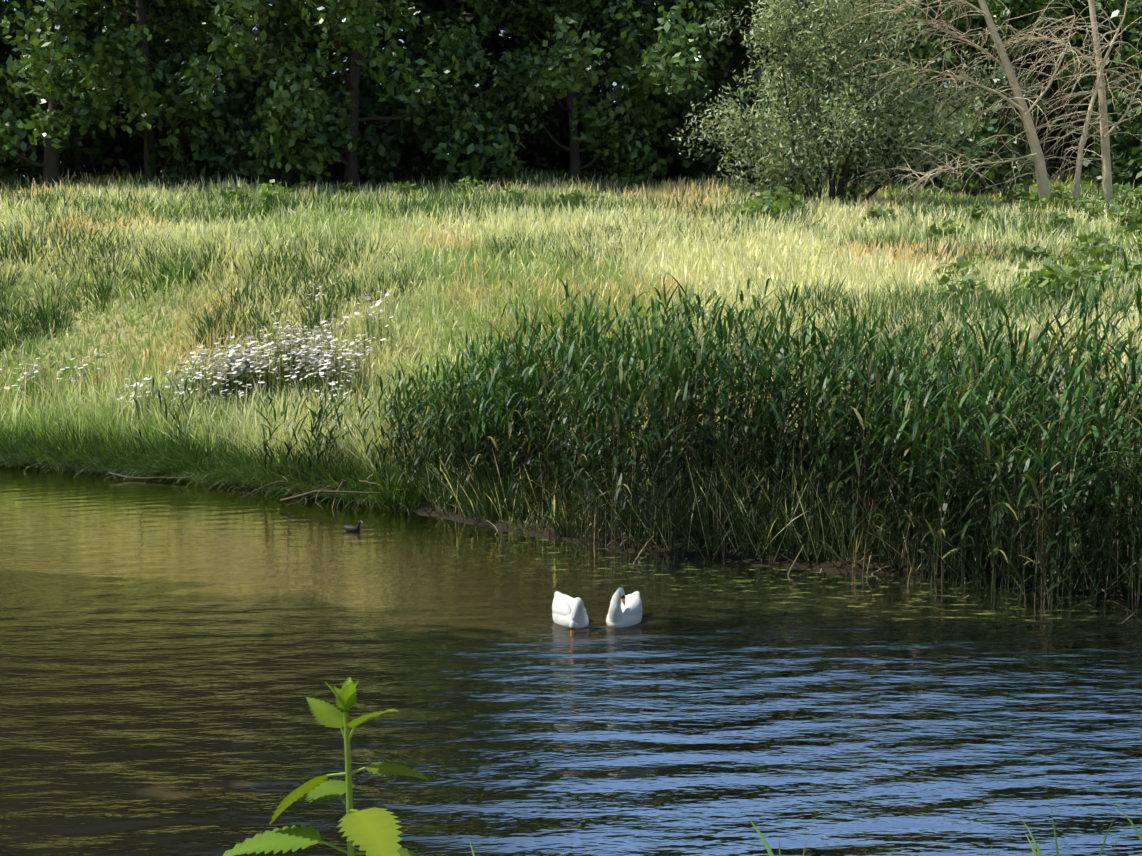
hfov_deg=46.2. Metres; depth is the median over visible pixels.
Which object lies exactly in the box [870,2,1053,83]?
tree
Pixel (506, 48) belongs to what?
tree
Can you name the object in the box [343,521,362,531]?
duck
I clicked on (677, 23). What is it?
tree
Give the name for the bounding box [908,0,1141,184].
tree
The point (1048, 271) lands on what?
meadow herbs
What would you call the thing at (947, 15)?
tree
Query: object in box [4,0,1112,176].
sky
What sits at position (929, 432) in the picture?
reed bed
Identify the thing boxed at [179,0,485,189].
tree
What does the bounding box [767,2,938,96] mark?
tree
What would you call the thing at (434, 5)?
tree
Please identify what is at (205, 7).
tree
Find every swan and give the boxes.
[552,591,588,633]
[606,587,642,627]
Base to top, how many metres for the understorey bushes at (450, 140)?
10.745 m
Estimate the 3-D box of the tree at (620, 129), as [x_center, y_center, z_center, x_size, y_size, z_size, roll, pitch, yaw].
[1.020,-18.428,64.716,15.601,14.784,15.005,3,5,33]
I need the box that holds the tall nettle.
[223,677,428,855]
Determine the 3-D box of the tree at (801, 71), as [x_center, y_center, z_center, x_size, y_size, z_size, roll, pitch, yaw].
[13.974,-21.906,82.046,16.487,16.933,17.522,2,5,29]
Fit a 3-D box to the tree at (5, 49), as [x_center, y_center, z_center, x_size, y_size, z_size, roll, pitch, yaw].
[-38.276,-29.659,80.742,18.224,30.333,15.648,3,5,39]
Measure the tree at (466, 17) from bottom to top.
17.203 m
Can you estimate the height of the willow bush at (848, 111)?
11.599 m
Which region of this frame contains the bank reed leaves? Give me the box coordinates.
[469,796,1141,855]
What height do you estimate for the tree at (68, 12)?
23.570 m
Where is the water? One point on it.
(172, 658)
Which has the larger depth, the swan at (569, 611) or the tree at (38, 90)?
the tree at (38, 90)
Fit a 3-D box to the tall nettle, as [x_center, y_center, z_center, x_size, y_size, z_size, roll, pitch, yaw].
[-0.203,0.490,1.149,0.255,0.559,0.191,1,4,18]
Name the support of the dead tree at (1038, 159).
on the ground at (732, 558)
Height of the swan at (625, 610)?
0.510 m
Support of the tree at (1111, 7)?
on the ground at (732, 558)
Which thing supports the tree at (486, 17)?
on the ground at (732, 558)
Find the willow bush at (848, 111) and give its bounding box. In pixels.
[668,0,1005,205]
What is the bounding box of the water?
[0,466,1141,855]
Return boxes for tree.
[0,0,54,80]
[0,0,203,188]
[0,0,279,186]
[0,3,9,44]
[0,8,134,101]
[86,0,242,105]
[107,0,391,172]
[147,0,436,97]
[159,4,345,164]
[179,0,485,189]
[297,0,609,157]
[308,0,538,98]
[316,14,492,166]
[375,0,606,168]
[377,0,718,189]
[472,4,658,163]
[528,0,847,181]
[608,0,818,117]
[683,2,922,169]
[688,0,867,116]
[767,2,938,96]
[826,0,1067,177]
[828,0,1141,208]
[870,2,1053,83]
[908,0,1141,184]
[992,5,1140,128]
[1007,0,1141,115]
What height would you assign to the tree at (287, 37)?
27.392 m
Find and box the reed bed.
[127,248,1141,622]
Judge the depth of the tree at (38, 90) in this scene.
73.28 m
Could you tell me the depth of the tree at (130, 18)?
72.46 m
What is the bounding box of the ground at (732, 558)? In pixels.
[0,176,1141,602]
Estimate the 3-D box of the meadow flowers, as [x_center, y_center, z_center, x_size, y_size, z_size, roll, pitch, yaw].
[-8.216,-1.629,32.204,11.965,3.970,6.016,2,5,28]
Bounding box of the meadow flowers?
[0,281,395,436]
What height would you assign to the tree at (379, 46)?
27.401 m
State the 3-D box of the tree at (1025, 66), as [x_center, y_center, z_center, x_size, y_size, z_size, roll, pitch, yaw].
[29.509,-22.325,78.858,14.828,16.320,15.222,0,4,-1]
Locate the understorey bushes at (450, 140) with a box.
[0,41,1141,200]
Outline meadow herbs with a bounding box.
[212,176,1141,308]
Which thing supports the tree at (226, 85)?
on the ground at (732, 558)
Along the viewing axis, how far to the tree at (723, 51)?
68.56 m
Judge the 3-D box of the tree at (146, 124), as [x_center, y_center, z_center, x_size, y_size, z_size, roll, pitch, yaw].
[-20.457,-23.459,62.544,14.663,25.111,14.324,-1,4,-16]
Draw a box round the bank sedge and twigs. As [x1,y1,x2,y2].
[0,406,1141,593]
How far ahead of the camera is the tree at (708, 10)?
67.45 m

